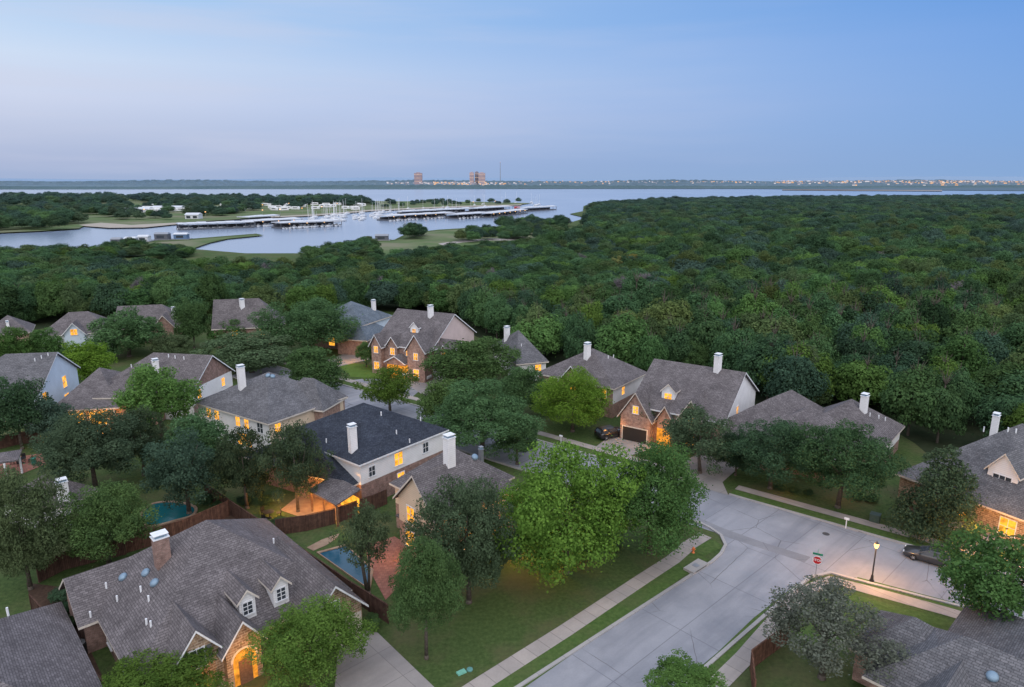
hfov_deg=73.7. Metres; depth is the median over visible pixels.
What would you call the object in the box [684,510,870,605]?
street corner
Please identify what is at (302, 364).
tree
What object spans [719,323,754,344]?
tree
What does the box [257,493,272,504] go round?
shrub
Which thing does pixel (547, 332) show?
tree
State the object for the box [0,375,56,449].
tree
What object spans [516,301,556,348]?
tree
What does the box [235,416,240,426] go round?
window
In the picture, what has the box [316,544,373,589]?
swimming pool
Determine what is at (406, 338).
house
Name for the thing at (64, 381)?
window
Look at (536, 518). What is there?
tree
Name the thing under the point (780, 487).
shrub
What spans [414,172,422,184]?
tower block
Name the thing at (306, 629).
tree
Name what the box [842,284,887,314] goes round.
tree
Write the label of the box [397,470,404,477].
window
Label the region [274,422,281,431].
window
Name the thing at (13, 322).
house
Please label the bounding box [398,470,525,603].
tree
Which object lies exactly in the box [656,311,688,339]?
tree
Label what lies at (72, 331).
window
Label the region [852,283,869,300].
tree
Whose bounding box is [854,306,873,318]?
tree
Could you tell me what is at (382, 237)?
boathouse
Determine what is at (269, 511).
patio table
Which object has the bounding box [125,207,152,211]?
park building
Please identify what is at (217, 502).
shrub
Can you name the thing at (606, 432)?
parked car
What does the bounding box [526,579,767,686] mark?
street
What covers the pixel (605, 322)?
tree
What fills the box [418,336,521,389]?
tree
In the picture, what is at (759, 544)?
worn junction strip
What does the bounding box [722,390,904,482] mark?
house
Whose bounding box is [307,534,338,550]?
path
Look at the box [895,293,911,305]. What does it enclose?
tree
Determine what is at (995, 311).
tree
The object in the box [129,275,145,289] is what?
bare tree
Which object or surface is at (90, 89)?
sky
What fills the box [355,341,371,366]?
tree
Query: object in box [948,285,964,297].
tree
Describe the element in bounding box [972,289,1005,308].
tree
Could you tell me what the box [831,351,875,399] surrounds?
tree
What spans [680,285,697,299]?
tree
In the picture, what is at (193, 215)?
park building
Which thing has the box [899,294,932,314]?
tree
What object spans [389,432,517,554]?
house
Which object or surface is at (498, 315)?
tree
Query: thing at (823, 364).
tree
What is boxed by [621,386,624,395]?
window
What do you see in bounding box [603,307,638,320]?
tree
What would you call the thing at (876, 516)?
utility box
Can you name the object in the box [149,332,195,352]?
tree
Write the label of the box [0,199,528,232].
peninsula
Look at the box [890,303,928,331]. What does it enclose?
tree
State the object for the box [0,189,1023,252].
lake
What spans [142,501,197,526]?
swimming pool
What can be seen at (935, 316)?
tree
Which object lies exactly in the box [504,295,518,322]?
tree
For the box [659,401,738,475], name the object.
tree
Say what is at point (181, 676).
tree
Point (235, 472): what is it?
tree
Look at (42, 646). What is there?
house
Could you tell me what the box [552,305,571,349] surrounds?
tree
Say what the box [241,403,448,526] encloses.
house
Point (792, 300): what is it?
tree
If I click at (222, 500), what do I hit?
wood fence
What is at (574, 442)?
pavement
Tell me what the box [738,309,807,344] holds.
tree
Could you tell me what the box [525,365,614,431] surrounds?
tree
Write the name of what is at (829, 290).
tree
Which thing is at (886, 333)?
tree
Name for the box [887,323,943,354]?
tree
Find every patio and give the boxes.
[0,454,44,473]
[281,494,338,515]
[367,536,413,599]
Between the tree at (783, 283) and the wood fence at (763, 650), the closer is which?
the wood fence at (763, 650)
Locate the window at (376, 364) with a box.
[374,361,379,369]
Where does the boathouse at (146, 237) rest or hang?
on the ground at (504, 619)
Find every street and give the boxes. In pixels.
[232,366,1023,618]
[347,378,417,408]
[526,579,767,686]
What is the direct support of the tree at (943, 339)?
on the forest floor
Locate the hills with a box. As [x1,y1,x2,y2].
[0,176,1023,181]
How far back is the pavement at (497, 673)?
60.44 m
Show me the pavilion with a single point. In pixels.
(10, 456)
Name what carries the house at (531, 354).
on the ground at (504, 619)
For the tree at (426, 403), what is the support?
on the ground at (504, 619)
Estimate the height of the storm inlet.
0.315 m
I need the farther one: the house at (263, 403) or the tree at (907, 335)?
the tree at (907, 335)
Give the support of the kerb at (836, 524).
on the ground at (504, 619)
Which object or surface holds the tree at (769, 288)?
on the forest floor
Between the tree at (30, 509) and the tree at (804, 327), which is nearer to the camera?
the tree at (30, 509)
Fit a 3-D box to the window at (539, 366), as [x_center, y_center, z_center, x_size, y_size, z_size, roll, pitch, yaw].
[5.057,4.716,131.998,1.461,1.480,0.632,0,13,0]
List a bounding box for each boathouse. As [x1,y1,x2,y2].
[109,237,122,240]
[136,235,154,241]
[153,232,173,239]
[171,232,192,239]
[375,234,390,240]
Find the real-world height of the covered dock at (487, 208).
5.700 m
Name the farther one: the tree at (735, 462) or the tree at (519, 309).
the tree at (519, 309)
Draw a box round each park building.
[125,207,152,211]
[152,206,185,210]
[184,213,202,218]
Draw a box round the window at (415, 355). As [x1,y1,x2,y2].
[413,353,418,360]
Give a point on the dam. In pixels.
(872, 190)
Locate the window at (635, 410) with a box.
[632,405,638,414]
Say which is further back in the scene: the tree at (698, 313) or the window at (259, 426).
the tree at (698, 313)
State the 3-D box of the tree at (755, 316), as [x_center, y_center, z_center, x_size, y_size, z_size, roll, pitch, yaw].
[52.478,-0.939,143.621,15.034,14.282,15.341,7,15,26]
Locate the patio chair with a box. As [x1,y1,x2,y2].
[260,506,266,514]
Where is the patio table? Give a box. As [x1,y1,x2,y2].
[263,509,273,518]
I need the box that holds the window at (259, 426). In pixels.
[256,422,263,434]
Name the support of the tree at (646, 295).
on the forest floor
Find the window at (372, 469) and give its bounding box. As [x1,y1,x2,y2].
[368,465,376,477]
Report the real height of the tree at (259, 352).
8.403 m
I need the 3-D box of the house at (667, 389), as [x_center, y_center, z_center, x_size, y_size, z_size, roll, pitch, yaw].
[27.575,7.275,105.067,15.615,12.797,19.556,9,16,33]
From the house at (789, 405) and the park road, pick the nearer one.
the house at (789, 405)
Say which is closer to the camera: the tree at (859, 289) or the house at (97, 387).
the house at (97, 387)
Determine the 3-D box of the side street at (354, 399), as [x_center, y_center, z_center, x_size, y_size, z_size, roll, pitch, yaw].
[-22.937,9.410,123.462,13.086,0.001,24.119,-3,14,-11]
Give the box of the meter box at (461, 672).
[456,668,466,675]
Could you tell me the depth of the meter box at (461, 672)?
53.96 m
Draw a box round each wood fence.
[0,431,40,448]
[28,594,103,683]
[36,540,125,582]
[125,501,228,552]
[204,485,229,513]
[229,500,388,623]
[275,508,335,533]
[338,489,386,522]
[750,627,789,686]
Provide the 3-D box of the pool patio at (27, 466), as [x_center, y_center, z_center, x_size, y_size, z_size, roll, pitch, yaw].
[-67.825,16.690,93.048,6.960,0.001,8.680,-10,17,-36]
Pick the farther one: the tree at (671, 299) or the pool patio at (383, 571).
the tree at (671, 299)
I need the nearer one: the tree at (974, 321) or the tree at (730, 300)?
the tree at (974, 321)
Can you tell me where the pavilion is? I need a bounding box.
[0,449,22,476]
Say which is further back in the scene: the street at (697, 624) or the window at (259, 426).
the window at (259, 426)
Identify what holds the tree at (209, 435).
on the ground at (504, 619)
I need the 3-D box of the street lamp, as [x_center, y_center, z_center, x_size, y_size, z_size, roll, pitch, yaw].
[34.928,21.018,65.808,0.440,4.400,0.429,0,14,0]
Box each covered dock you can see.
[176,220,254,229]
[238,214,279,221]
[241,217,301,226]
[271,219,341,228]
[377,211,454,220]
[397,207,472,215]
[445,211,490,218]
[469,205,512,211]
[480,208,527,217]
[517,205,556,211]
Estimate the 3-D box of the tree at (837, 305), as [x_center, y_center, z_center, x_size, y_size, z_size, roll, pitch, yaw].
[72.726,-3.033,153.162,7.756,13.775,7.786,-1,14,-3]
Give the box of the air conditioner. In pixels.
[80,638,87,653]
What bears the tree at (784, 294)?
on the forest floor
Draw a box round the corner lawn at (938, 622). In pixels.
[790,593,953,642]
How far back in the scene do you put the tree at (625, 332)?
133.91 m
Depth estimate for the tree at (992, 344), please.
124.33 m
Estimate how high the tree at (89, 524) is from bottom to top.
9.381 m
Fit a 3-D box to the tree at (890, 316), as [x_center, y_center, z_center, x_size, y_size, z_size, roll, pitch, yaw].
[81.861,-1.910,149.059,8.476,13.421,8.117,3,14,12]
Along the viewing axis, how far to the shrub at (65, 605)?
61.06 m
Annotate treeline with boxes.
[0,179,1023,188]
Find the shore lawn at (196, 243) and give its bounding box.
[148,235,255,247]
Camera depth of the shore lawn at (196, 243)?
430.81 m
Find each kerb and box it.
[232,376,726,686]
[277,366,634,466]
[686,571,963,682]
[729,493,1016,575]
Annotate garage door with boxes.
[314,611,361,650]
[621,425,647,443]
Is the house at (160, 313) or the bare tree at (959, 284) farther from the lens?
the bare tree at (959, 284)
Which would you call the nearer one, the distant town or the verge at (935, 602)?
the verge at (935, 602)
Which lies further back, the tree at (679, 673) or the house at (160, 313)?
the house at (160, 313)
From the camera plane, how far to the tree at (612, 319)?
148.38 m
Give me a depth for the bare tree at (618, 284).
196.29 m
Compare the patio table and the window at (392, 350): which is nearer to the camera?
the patio table
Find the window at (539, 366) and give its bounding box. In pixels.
[535,364,541,371]
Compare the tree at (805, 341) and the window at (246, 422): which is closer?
the window at (246, 422)
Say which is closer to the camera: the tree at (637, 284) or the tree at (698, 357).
the tree at (698, 357)
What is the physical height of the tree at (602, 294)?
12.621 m
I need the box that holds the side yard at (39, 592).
[26,583,101,677]
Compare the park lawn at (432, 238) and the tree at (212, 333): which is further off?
the park lawn at (432, 238)
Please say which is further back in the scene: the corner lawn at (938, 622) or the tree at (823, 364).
the tree at (823, 364)
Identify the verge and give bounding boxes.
[277,364,659,469]
[492,552,708,686]
[694,539,722,555]
[695,585,803,683]
[731,489,1022,575]
[856,577,964,610]
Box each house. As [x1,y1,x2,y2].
[0,315,35,341]
[0,352,80,424]
[0,602,101,686]
[5,474,95,524]
[40,311,116,349]
[58,352,234,428]
[59,518,368,686]
[115,304,184,343]
[195,364,347,450]
[211,298,285,346]
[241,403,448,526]
[314,299,391,354]
[368,304,476,382]
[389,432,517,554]
[493,325,548,379]
[537,341,645,417]
[617,352,758,453]
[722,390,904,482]
[849,599,1023,686]
[895,411,1023,545]
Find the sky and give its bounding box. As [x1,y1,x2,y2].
[0,0,1023,179]
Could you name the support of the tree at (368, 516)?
on the ground at (504, 619)
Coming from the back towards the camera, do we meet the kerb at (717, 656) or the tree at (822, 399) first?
the tree at (822, 399)
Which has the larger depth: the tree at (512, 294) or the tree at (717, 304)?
the tree at (512, 294)
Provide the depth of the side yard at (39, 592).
63.81 m
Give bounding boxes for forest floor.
[0,303,988,455]
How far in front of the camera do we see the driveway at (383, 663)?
54.39 m
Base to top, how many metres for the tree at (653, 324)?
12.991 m
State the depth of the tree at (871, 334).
130.71 m
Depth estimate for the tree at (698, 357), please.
133.45 m
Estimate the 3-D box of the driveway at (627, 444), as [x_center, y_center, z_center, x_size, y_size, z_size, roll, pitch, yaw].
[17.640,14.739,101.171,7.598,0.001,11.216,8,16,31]
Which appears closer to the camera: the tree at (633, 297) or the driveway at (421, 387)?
the driveway at (421, 387)
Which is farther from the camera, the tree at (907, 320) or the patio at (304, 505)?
the tree at (907, 320)
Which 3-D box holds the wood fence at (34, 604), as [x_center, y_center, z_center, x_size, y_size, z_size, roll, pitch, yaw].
[-36.620,24.638,55.979,17.143,1.950,0.227,11,17,39]
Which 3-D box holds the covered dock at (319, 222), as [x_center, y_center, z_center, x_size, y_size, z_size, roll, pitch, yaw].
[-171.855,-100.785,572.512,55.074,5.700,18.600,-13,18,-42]
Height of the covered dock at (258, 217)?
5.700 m
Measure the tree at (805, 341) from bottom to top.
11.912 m
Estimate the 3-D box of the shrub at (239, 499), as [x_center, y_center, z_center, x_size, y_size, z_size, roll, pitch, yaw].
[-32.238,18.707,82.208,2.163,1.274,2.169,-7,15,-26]
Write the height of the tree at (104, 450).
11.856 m
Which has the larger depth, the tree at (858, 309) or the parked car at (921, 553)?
the tree at (858, 309)
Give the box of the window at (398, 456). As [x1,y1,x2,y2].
[394,450,403,467]
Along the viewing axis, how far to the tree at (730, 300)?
171.81 m
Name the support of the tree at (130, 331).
on the ground at (504, 619)
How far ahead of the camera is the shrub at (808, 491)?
84.22 m
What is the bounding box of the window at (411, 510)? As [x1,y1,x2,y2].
[406,504,414,525]
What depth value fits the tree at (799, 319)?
144.50 m
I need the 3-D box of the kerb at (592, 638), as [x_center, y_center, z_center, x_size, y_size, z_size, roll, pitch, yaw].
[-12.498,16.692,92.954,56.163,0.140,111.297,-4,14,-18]
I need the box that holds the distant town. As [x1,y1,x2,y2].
[387,180,1023,185]
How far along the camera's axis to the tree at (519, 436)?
91.04 m
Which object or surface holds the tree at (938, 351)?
on the forest floor
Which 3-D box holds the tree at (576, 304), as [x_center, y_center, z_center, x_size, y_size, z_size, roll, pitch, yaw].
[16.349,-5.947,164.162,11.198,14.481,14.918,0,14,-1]
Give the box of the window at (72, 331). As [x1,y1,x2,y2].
[70,329,77,335]
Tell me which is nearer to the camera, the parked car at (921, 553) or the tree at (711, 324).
the parked car at (921, 553)
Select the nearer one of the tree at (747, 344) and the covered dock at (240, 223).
the tree at (747, 344)
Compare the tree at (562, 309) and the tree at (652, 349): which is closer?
the tree at (652, 349)
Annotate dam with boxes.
[782,189,941,190]
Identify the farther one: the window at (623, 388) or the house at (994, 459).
the window at (623, 388)
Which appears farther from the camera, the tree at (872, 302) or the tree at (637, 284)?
the tree at (637, 284)
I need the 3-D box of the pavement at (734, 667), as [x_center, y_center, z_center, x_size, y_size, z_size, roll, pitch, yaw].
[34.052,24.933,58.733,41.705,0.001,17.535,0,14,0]
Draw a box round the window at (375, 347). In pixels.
[373,346,377,352]
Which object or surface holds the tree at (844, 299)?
on the forest floor
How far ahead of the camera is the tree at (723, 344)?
128.62 m
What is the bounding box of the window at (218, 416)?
[214,410,219,420]
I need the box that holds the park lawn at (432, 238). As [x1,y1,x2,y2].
[379,229,533,253]
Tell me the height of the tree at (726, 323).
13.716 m
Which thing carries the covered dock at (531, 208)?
on the lake
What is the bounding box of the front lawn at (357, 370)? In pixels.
[340,363,378,377]
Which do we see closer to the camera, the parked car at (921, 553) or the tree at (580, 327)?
the parked car at (921, 553)
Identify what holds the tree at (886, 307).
on the forest floor
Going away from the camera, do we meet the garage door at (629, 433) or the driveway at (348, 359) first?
the garage door at (629, 433)
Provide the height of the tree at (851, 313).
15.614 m
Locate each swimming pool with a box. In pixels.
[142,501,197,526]
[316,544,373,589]
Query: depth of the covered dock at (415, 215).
686.72 m
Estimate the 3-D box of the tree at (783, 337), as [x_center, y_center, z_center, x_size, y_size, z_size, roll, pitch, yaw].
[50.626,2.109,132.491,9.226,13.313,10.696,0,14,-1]
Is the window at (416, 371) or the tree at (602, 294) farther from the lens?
the tree at (602, 294)
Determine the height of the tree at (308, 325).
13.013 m
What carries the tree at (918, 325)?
on the forest floor
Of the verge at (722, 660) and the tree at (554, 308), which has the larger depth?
the tree at (554, 308)
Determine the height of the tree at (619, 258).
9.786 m
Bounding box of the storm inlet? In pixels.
[683,558,707,573]
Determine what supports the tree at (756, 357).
on the forest floor
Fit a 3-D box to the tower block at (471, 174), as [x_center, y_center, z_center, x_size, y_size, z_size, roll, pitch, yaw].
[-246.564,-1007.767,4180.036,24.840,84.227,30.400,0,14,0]
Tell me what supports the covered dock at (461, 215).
on the lake
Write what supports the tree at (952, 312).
on the forest floor
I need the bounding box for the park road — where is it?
[438,238,517,244]
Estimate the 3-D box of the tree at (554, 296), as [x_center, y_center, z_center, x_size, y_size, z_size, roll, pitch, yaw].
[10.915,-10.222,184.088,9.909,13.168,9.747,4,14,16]
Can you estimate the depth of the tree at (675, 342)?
134.57 m
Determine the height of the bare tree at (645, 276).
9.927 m
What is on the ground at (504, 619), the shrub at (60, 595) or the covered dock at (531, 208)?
the shrub at (60, 595)
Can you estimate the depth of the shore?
2952.47 m
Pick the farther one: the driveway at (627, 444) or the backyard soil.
the driveway at (627, 444)
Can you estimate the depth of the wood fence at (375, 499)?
79.52 m
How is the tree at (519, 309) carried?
on the forest floor
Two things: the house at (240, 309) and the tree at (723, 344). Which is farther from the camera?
the house at (240, 309)
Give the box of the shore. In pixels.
[542,188,1023,190]
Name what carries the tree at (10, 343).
on the ground at (504, 619)
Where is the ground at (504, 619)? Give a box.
[0,205,1023,686]
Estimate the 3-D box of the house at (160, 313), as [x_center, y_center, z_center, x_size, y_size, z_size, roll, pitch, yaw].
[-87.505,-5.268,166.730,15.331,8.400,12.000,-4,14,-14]
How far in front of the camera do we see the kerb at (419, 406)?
102.22 m
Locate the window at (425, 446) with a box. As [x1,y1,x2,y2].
[422,441,429,453]
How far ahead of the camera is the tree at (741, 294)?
165.18 m
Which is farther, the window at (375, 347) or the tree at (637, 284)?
the tree at (637, 284)
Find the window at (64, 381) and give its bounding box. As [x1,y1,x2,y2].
[61,375,67,388]
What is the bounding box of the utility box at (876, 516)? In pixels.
[869,511,881,523]
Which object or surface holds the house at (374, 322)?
on the ground at (504, 619)
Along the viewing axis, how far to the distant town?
4246.65 m
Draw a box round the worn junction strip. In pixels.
[697,517,809,561]
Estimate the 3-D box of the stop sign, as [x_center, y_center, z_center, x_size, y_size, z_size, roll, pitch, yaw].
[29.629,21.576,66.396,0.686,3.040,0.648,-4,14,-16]
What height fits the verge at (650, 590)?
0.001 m
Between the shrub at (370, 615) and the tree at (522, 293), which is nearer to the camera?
the shrub at (370, 615)
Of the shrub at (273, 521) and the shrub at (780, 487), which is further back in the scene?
the shrub at (780, 487)
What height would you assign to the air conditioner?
1.005 m
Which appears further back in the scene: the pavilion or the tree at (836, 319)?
the tree at (836, 319)
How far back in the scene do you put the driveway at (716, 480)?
90.35 m
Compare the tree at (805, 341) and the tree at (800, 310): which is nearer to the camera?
the tree at (805, 341)
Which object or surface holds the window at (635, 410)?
in the house at (667, 389)
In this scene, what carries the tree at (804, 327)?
on the forest floor
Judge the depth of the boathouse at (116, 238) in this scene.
414.39 m
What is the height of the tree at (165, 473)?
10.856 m
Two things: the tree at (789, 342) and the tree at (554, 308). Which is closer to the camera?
the tree at (789, 342)
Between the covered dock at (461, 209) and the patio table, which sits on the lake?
the covered dock at (461, 209)
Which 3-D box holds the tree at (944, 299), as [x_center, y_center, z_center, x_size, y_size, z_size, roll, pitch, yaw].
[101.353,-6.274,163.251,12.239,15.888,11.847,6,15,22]
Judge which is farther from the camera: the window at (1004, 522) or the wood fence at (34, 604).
the window at (1004, 522)
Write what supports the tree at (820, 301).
on the forest floor
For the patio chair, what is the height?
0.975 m
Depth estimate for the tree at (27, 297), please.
181.91 m
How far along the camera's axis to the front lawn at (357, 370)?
139.63 m
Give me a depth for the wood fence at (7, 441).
100.31 m
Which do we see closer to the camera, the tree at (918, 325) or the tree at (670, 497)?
the tree at (670, 497)
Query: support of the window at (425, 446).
in the house at (376, 449)
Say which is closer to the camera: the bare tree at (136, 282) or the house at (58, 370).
the house at (58, 370)
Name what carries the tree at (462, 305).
on the forest floor
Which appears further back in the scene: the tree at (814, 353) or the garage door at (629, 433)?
the tree at (814, 353)
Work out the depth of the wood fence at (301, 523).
75.73 m
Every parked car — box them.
[594,424,619,440]
[903,545,950,566]
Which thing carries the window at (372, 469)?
in the house at (376, 449)
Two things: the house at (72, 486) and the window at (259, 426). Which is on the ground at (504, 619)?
the house at (72, 486)
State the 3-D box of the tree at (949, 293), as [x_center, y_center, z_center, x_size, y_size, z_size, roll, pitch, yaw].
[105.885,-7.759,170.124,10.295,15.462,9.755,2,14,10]
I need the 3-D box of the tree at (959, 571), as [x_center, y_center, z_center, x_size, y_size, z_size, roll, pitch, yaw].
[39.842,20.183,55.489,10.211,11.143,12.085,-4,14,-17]
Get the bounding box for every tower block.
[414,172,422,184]
[469,172,473,183]
[475,171,478,184]
[478,172,484,183]
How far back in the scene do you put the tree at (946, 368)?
114.29 m
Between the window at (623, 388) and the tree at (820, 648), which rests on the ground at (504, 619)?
the tree at (820, 648)
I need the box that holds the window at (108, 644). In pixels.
[106,638,111,651]
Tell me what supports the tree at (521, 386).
on the ground at (504, 619)
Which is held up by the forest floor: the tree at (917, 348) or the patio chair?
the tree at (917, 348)
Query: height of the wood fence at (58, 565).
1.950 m
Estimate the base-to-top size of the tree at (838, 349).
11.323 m
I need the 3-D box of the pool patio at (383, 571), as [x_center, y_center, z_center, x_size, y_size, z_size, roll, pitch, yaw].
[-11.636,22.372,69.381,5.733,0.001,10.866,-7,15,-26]
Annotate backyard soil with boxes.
[142,514,235,529]
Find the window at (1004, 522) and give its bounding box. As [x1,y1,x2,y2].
[998,515,1017,538]
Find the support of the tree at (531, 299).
on the forest floor
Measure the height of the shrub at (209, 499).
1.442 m
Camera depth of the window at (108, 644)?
56.09 m
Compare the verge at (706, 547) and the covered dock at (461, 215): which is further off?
the covered dock at (461, 215)
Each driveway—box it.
[329,354,368,365]
[335,631,433,686]
[401,379,447,394]
[596,436,656,456]
[660,453,737,494]
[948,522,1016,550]
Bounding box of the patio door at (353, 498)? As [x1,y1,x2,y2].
[341,495,358,511]
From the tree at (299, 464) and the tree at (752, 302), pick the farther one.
the tree at (752, 302)
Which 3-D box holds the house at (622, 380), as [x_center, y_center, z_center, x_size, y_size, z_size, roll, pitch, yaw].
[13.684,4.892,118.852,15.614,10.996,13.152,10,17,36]
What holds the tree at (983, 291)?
on the forest floor
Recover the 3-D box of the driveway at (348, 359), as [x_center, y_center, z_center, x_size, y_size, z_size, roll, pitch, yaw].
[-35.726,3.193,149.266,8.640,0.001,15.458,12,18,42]
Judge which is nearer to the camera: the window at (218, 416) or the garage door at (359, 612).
the garage door at (359, 612)
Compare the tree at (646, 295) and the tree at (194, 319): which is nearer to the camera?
the tree at (194, 319)
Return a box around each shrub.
[47,587,66,602]
[59,599,68,612]
[67,613,75,625]
[196,493,213,505]
[211,500,221,507]
[236,494,253,505]
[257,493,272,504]
[270,516,286,524]
[362,612,380,629]
[606,534,622,546]
[775,482,786,491]
[789,485,798,492]
[802,488,813,495]
[866,493,879,501]
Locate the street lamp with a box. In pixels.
[869,541,878,581]
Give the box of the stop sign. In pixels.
[812,550,822,576]
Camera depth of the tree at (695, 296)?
164.71 m
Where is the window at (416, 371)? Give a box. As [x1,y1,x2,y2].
[413,369,418,377]
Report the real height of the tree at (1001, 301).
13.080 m
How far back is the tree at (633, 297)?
168.98 m
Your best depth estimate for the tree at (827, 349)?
124.78 m
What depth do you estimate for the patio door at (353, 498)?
79.67 m
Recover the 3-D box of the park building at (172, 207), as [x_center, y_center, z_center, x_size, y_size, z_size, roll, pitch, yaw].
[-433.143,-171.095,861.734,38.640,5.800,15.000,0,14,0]
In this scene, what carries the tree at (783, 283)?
on the forest floor
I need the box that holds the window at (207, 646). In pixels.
[184,643,211,669]
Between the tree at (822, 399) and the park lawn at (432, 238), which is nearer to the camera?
the tree at (822, 399)
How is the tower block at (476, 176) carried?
on the shore
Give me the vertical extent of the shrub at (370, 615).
1.153 m
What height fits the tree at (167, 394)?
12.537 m
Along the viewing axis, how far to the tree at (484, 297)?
170.74 m
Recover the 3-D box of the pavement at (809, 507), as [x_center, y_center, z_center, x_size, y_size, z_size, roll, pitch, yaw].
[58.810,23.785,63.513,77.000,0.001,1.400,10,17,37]
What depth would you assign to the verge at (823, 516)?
78.41 m
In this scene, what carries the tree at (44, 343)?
on the ground at (504, 619)
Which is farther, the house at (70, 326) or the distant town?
the distant town
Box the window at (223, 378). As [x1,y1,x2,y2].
[221,377,224,386]
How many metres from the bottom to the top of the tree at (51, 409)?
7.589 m
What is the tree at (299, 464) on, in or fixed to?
on the patio at (304, 505)
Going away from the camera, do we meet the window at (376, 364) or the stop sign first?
the stop sign
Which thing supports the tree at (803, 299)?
on the forest floor
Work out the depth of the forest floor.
116.52 m
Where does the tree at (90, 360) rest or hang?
on the ground at (504, 619)
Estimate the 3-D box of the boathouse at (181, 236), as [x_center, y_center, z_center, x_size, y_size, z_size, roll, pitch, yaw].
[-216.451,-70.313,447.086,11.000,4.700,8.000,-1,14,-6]
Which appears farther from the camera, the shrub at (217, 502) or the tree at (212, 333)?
the tree at (212, 333)
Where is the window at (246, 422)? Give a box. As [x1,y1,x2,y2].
[243,418,249,428]
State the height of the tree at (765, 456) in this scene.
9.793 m
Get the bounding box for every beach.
[82,222,181,227]
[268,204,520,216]
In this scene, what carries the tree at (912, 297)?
on the forest floor
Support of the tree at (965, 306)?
on the forest floor
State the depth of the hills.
12762.32 m
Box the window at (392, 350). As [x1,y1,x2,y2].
[390,348,394,354]
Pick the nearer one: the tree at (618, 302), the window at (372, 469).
the window at (372, 469)
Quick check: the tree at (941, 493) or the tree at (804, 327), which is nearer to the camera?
the tree at (941, 493)
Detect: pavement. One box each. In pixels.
[284,362,663,467]
[462,534,710,686]
[708,576,960,686]
[735,485,1022,567]
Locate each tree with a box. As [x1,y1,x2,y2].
[0,326,36,356]
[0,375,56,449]
[0,465,78,590]
[6,283,37,315]
[14,308,36,320]
[21,327,68,354]
[21,405,151,495]
[23,397,78,440]
[36,477,164,566]
[61,338,118,379]
[84,306,166,358]
[99,634,237,686]
[110,403,173,475]
[111,361,203,437]
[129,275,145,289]
[136,426,221,513]
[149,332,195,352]
[163,405,246,463]
[170,296,211,348]
[189,329,297,372]
[204,425,274,508]
[207,319,246,339]
[235,590,378,686]
[247,296,364,349]
[256,419,335,511]
[279,345,349,390]
[328,498,392,592]
[353,364,422,410]
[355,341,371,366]
[384,529,467,659]
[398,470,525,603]
[413,375,465,427]
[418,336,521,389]
[422,375,547,457]
[457,282,485,326]
[464,285,502,332]
[483,289,513,338]
[489,435,657,592]
[491,415,539,464]
[497,364,550,413]
[501,287,522,302]
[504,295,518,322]
[507,299,533,329]
[510,312,566,356]
[511,292,553,316]
[515,285,535,304]
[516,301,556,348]
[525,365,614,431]
[537,281,567,310]
[550,301,572,318]
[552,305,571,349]
[555,310,579,343]
[558,309,599,358]
[563,291,604,318]
[574,282,600,302]
[577,297,603,338]
[585,288,615,303]
[591,307,652,364]
[593,311,618,338]
[595,436,712,563]
[598,291,640,317]
[598,313,628,357]
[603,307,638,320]
[611,255,623,264]
[613,273,627,288]
[618,271,655,299]
[624,292,643,315]
[627,284,665,314]
[628,328,674,370]
[634,292,694,328]
[634,314,663,343]
[636,273,658,280]
[642,648,728,686]
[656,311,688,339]
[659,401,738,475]
[660,293,680,304]
[660,324,703,362]
[678,340,712,365]
[679,288,727,311]
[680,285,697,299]
[682,303,725,365]
[685,292,724,317]
[686,301,712,322]
[701,295,730,321]
[706,308,744,331]
[706,318,758,369]
[712,293,730,318]
[712,429,756,475]
[716,416,821,489]
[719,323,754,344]
[721,293,736,304]
[723,337,760,375]
[725,285,774,314]
[727,285,781,320]
[736,305,788,332]
[736,332,792,399]
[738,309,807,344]
[752,324,796,348]
[754,341,839,399]
[756,574,918,683]
[757,280,780,307]
[771,311,810,340]
[772,277,811,305]
[774,290,804,310]
[777,276,789,294]
[779,339,796,351]
[781,418,914,508]
[782,299,837,331]
[785,290,808,305]
[790,310,833,345]
[795,332,823,350]
[797,343,821,403]
[800,331,842,376]
[801,286,837,314]
[811,390,835,404]
[816,282,839,299]
[819,304,855,348]
[823,302,844,315]
[828,283,865,314]
[830,343,854,358]
[831,331,888,367]
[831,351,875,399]
[832,309,891,344]
[834,302,877,342]
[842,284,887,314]
[848,317,890,356]
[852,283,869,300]
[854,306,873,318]
[857,281,908,307]
[860,292,881,312]
[868,299,900,322]
[872,347,919,382]
[874,444,987,550]
[875,318,912,352]
[877,308,902,324]
[883,275,912,297]
[885,331,937,368]
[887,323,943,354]
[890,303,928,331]
[893,314,943,342]
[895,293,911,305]
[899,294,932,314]
[909,285,934,303]
[913,285,955,313]
[916,289,953,345]
[921,343,973,376]
[922,273,957,294]
[923,326,996,378]
[928,354,972,386]
[930,518,1023,621]
[932,281,958,300]
[937,305,972,332]
[938,304,1002,344]
[941,326,991,355]
[945,287,985,310]
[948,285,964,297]
[949,280,964,294]
[950,297,980,318]
[972,286,992,298]
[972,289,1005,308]
[974,322,1011,367]
[977,296,1013,318]
[986,292,1007,305]
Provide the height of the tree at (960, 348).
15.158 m
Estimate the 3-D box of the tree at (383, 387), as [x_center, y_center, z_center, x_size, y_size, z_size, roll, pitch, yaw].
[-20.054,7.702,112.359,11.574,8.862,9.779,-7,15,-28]

